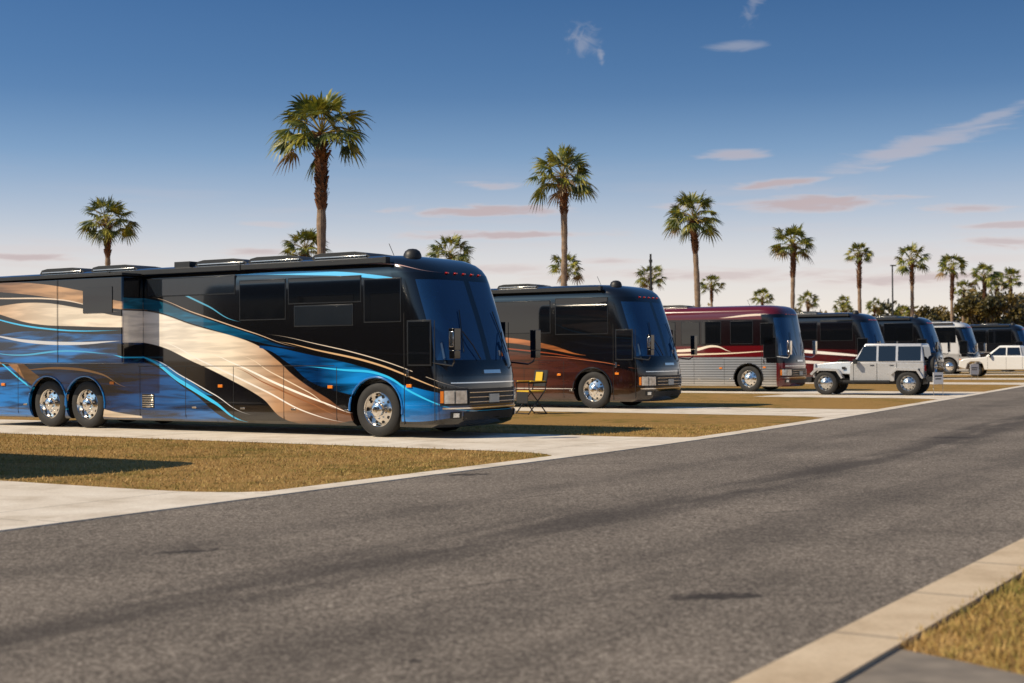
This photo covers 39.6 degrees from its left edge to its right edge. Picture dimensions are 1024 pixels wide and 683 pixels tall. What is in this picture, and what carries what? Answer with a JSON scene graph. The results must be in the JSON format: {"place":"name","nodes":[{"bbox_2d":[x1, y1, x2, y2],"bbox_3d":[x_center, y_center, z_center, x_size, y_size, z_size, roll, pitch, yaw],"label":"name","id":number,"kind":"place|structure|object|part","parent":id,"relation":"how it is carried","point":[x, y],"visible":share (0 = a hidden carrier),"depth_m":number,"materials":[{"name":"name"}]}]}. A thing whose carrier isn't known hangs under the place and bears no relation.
{"place":"outdoors","nodes":[
{"label":"outdoors","id":0,"kind":"place"},
{"bbox_2d":[0,387,1023,682],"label":"road","id":1,"kind":"structure","parent":0,"point":[728,559],"depth_m":10.52,"materials":[{"name":"grey asphalt"}]},
{"bbox_2d":[0,370,1023,674],"bbox_3d":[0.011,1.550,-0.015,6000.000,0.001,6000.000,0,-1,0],"label":"ground","id":2,"kind":"structure","parent":0,"point":[564,420],"depth_m":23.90,"materials":[{"name":"brown plant"}]},
{"bbox_2d":[76,194,141,265],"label":"palm tree","id":3,"kind":"object","parent":2,"relation":"on","point":[108,233],"visible":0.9,"depth_m":89.84,"materials":[{"name":"green plant"}]},
{"bbox_2d":[281,228,330,256],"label":"palm tree","id":4,"kind":"object","parent":2,"relation":"on","point":[308,235],"visible":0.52,"depth_m":98.54,"materials":[{"name":"green plant"}]},
{"bbox_2d":[265,89,373,253],"bbox_3d":[-7.026,-3.648,51.744,3.743,11.500,3.881,0,-1,-28],"label":"palm tree","id":5,"kind":"object","parent":2,"relation":"on","point":[312,107],"visible":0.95,"depth_m":51.63,"materials":[{"name":"green plant"}]},
{"bbox_2d":[424,234,476,263],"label":"palm tree","id":6,"kind":"object","parent":2,"relation":"on","point":[464,247],"visible":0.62,"depth_m":108.88,"materials":[{"name":"green plant"}]},
{"bbox_2d":[0,371,1023,524],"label":"driveway pads","id":7,"kind":"object","parent":2,"relation":"on","point":[23,501],"visible":0.79,"depth_m":26.76,"materials":[{"name":"concrete"}]},
{"bbox_2d":[0,244,540,436],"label":"motorhome coach","id":8,"kind":"object","parent":7,"relation":"on","point":[378,345],"visible":1,"depth_m":28.62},
{"bbox_2d":[147,276,399,325],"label":"windows","id":9,"kind":"structure","parent":8,"relation":"in","point":[263,299],"depth_m":28.01,"materials":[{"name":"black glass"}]},
{"bbox_2d":[147,275,400,326],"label":"window frames","id":10,"kind":"structure","parent":8,"relation":"in","point":[222,275],"depth_m":28.14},
{"bbox_2d":[491,277,696,407],"bbox_3d":[-1.214,0.064,44.423,13.895,3.826,3.062,-1,-1,32],"label":"motorhome coach","id":11,"kind":"object","parent":7,"relation":"on","point":[604,345],"visible":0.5,"depth_m":40.92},
{"bbox_2d":[495,298,606,333],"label":"windows","id":12,"kind":"structure","parent":11,"relation":"in","point":[577,315],"depth_m":41.25,"materials":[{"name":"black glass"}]},
{"bbox_2d":[495,297,607,334],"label":"window frames","id":13,"kind":"structure","parent":11,"relation":"in","point":[585,297],"depth_m":41.31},
{"bbox_2d":[663,300,816,391],"bbox_3d":[5.966,0.214,61.382,13.895,3.751,3.062,-1,-1,32],"label":"motorhome coach","id":14,"kind":"object","parent":7,"relation":"on","point":[750,348],"visible":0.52,"depth_m":57.95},
{"bbox_2d":[668,321,773,344],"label":"window frames","id":15,"kind":"structure","parent":14,"relation":"in","point":[709,321],"depth_m":58.24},
{"bbox_2d":[669,321,772,344],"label":"windows","id":16,"kind":"structure","parent":14,"relation":"in","point":[741,331],"depth_m":58.30,"materials":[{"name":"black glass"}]},
{"bbox_2d":[796,308,897,376],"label":"motorhome coach","id":17,"kind":"object","parent":7,"relation":"on","point":[842,337],"visible":0.12,"depth_m":73.66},
{"bbox_2d":[799,320,851,340],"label":"windows","id":18,"kind":"structure","parent":17,"relation":"in","point":[831,330],"depth_m":73.75,"materials":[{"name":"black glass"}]},
{"bbox_2d":[809,320,852,340],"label":"window frames","id":19,"kind":"structure","parent":17,"relation":"in","point":[820,320],"depth_m":73.32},
{"bbox_2d":[806,343,937,394],"bbox_3d":[13.335,1.014,52.461,4.638,1.881,2.100,-1,-1,27],"label":"off road suv","id":20,"kind":"object","parent":7,"relation":"on","point":[908,368],"visible":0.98,"depth_m":51.61,"materials":[{"name":"silver metal"}]},
{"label":"windows","id":21,"kind":"part","parent":20,"relation":"part of","materials":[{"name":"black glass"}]},
{"bbox_2d":[874,312,950,371],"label":"motorhome coach","id":22,"kind":"object","parent":7,"relation":"on","point":[912,329],"visible":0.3,"depth_m":83.98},
{"bbox_2d":[879,323,906,341],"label":"window frames","id":23,"kind":"structure","parent":22,"relation":"in","point":[884,323],"depth_m":84.30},
{"bbox_2d":[879,323,912,340],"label":"windows","id":24,"kind":"structure","parent":22,"relation":"in","point":[900,331],"depth_m":84.11,"materials":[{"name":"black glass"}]},
{"bbox_2d":[931,320,985,373],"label":"motorhome coach","id":25,"kind":"object","parent":7,"relation":"on","point":[959,335],"visible":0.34,"depth_m":98.78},
{"bbox_2d":[935,327,955,342],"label":"windows","id":26,"kind":"structure","parent":25,"relation":"in","point":[945,335],"depth_m":98.96,"materials":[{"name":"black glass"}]},
{"bbox_2d":[970,323,1023,371],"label":"motorhome coach","id":27,"kind":"object","parent":7,"relation":"on","point":[992,336],"visible":0.09,"depth_m":109.24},
{"bbox_2d":[973,329,1011,342],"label":"windows","id":28,"kind":"structure","parent":27,"relation":"in","point":[996,335],"depth_m":109.24,"materials":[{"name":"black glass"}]},
{"bbox_2d":[0,385,1023,531],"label":"kerb strip","id":29,"kind":"object","parent":2,"relation":"on","point":[69,519],"visible":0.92,"depth_m":17.61,"materials":[{"name":"concrete"}]},
{"bbox_2d":[526,144,598,285],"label":"palm tree","id":30,"kind":"object","parent":2,"relation":"on","point":[565,186],"visible":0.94,"depth_m":76.88,"materials":[{"name":"green plant"}]},
{"bbox_2d":[547,252,584,285],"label":"palm tree","id":31,"kind":"object","parent":2,"relation":"on","point":[572,265],"visible":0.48,"depth_m":139.60,"materials":[{"name":"green plant"}]},
{"bbox_2d":[649,254,651,290],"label":"utility pole","id":32,"kind":"object","parent":2,"relation":"on","point":[650,261],"visible":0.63,"depth_m":99.98,"materials":[{"name":"black metal"}]},
{"bbox_2d":[633,265,668,290],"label":"palm tree","id":33,"kind":"object","parent":2,"relation":"on","point":[646,284],"visible":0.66,"depth_m":158.93,"materials":[{"name":"green plant"}]},
{"bbox_2d":[661,190,723,306],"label":"palm tree","id":34,"kind":"object","parent":2,"relation":"on","point":[678,217],"visible":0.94,"depth_m":86.94,"materials":[{"name":"green plant"}]},
{"bbox_2d":[700,274,726,306],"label":"palm tree","id":35,"kind":"object","parent":2,"relation":"on","point":[712,284],"visible":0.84,"depth_m":180.82,"materials":[{"name":"green plant"}]},
{"bbox_2d":[749,287,774,304],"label":"palm tree","id":36,"kind":"object","parent":2,"relation":"on","point":[766,296],"visible":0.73,"depth_m":217.90,"materials":[{"name":"green plant"}]},
{"bbox_2d":[766,223,815,309],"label":"palm tree","id":37,"kind":"object","parent":2,"relation":"on","point":[794,231],"visible":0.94,"depth_m":111.88,"materials":[{"name":"green plant"}]},
{"bbox_2d":[795,290,819,310],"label":"palm tree","id":38,"kind":"object","parent":2,"relation":"on","point":[809,305],"visible":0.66,"depth_m":228.90,"materials":[{"name":"green plant"}]},
{"bbox_2d":[832,296,850,311],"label":"palm tree","id":39,"kind":"object","parent":2,"relation":"on","point":[841,298],"visible":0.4,"depth_m":257.74,"materials":[{"name":"green plant"}]},
{"bbox_2d":[663,298,1023,326],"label":"distant tree line","id":40,"kind":"object","parent":2,"relation":"on","point":[887,306],"visible":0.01,"depth_m":288.03,"materials":[{"name":"green plant"}]},
{"bbox_2d":[835,301,853,312],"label":"palm tree","id":41,"kind":"object","parent":2,"relation":"on","point":[849,309],"visible":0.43,"depth_m":239.64,"materials":[{"name":"green plant"}]},
{"bbox_2d":[844,242,873,312],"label":"palm tree","id":42,"kind":"object","parent":2,"relation":"on","point":[858,256],"visible":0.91,"depth_m":129.95,"materials":[{"name":"green plant"}]},
{"bbox_2d":[865,297,885,316],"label":"palm tree","id":43,"kind":"object","parent":2,"relation":"on","point":[869,305],"visible":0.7,"depth_m":269.84,"materials":[{"name":"green plant"}]},
{"bbox_2d":[732,538,1023,682],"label":"kerb strip","id":44,"kind":"object","parent":2,"relation":"on","point":[842,654],"visible":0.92,"depth_m":7.87,"materials":[{"name":"concrete"}]},
{"bbox_2d":[890,265,895,314],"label":"street lamp","id":45,"kind":"object","parent":2,"relation":"on","point":[892,291],"visible":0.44,"depth_m":149.99,"materials":[{"name":"black metal"}]},
{"bbox_2d":[891,304,909,316],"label":"palm tree","id":46,"kind":"object","parent":2,"relation":"on","point":[905,307],"visible":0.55,"depth_m":269.56,"materials":[{"name":"green plant"}]},
{"bbox_2d":[894,242,931,316],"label":"palm tree","id":47,"kind":"object","parent":2,"relation":"on","point":[913,263],"visible":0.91,"depth_m":130.90,"materials":[{"name":"green plant"}]},
{"bbox_2d":[914,304,957,321],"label":"oak tree","id":48,"kind":"object","parent":2,"relation":"on","point":[927,312],"visible":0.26,"depth_m":168.53,"materials":[{"name":"green plant"}]},
{"bbox_2d":[933,372,942,395],"bbox_3d":[15.158,1.514,50.586,0.425,0.832,0.024,0,-1,-20],"label":"yard sign","id":49,"kind":"object","parent":2,"relation":"on","point":[937,377],"visible":1,"depth_m":50.57,"materials":[{"name":"white paint"}]},
{"bbox_2d":[934,253,968,321],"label":"palm tree","id":50,"kind":"object","parent":2,"relation":"on","point":[943,265],"visible":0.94,"depth_m":152.88,"materials":[{"name":"green plant"}]},
{"bbox_2d":[954,280,977,322],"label":"palm tree","id":51,"kind":"object","parent":2,"relation":"on","point":[961,283],"visible":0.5,"depth_m":199.83,"materials":[{"name":"green plant"}]},
{"bbox_2d":[970,364,978,380],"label":"yard sign","id":52,"kind":"object","parent":2,"relation":"on","point":[974,368],"visible":1,"depth_m":75.98,"materials":[{"name":"white paint"}]},
{"bbox_2d":[968,262,998,320],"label":"palm tree","id":53,"kind":"object","parent":2,"relation":"on","point":[984,279],"visible":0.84,"depth_m":159.68,"materials":[{"name":"green plant"}]},
{"bbox_2d":[953,291,1020,324],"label":"oak tree","id":54,"kind":"object","parent":2,"relation":"on","point":[991,306],"visible":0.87,"depth_m":156.84,"materials":[{"name":"green plant"}]},
{"bbox_2d":[957,345,1023,376],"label":"pickup truck","id":55,"kind":"object","parent":2,"relation":"on","point":[1006,357],"visible":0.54,"depth_m":87.86,"materials":[{"name":"white paint"}]},
{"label":"windows","id":56,"kind":"part","parent":55,"relation":"part of","materials":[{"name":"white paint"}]},
{"bbox_2d":[965,286,1023,326],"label":"oak tree","id":57,"kind":"object","parent":2,"relation":"on","point":[1017,315],"visible":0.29,"depth_m":166.09,"materials":[{"name":"green plant"}]},
{"bbox_2d":[986,272,1010,295],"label":"palm tree","id":58,"kind":"object","parent":2,"relation":"on","point":[1005,284],"visible":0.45,"depth_m":164.97,"materials":[{"name":"green plant"}]},
{"bbox_2d":[998,267,1023,293],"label":"palm tree","id":59,"kind":"object","parent":2,"relation":"on","point":[1013,271],"visible":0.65,"depth_m":177.85,"materials":[{"name":"green plant"}]},
{"bbox_2d":[0,0,1023,317],"label":"sky","id":60,"kind":"structure","parent":0,"point":[884,125],"materials":[{"name":"blue"}]},
{"bbox_2d":[515,370,547,414],"bbox_3d":[0.523,1.335,37.398,0.639,1.160,0.725,0,-1,-30],"label":"folding chair","id":61,"kind":"object","parent":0,"point":[540,377],"visible":0.99,"depth_m":37.33,"materials":[{"name":"black plastic"}]},
{"bbox_2d":[842,649,1023,682],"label":"side pavement","id":62,"kind":"structure","parent":0,"point":[901,666],"depth_m":6.87,"materials":[{"name":"beige concrete"}]}
]}

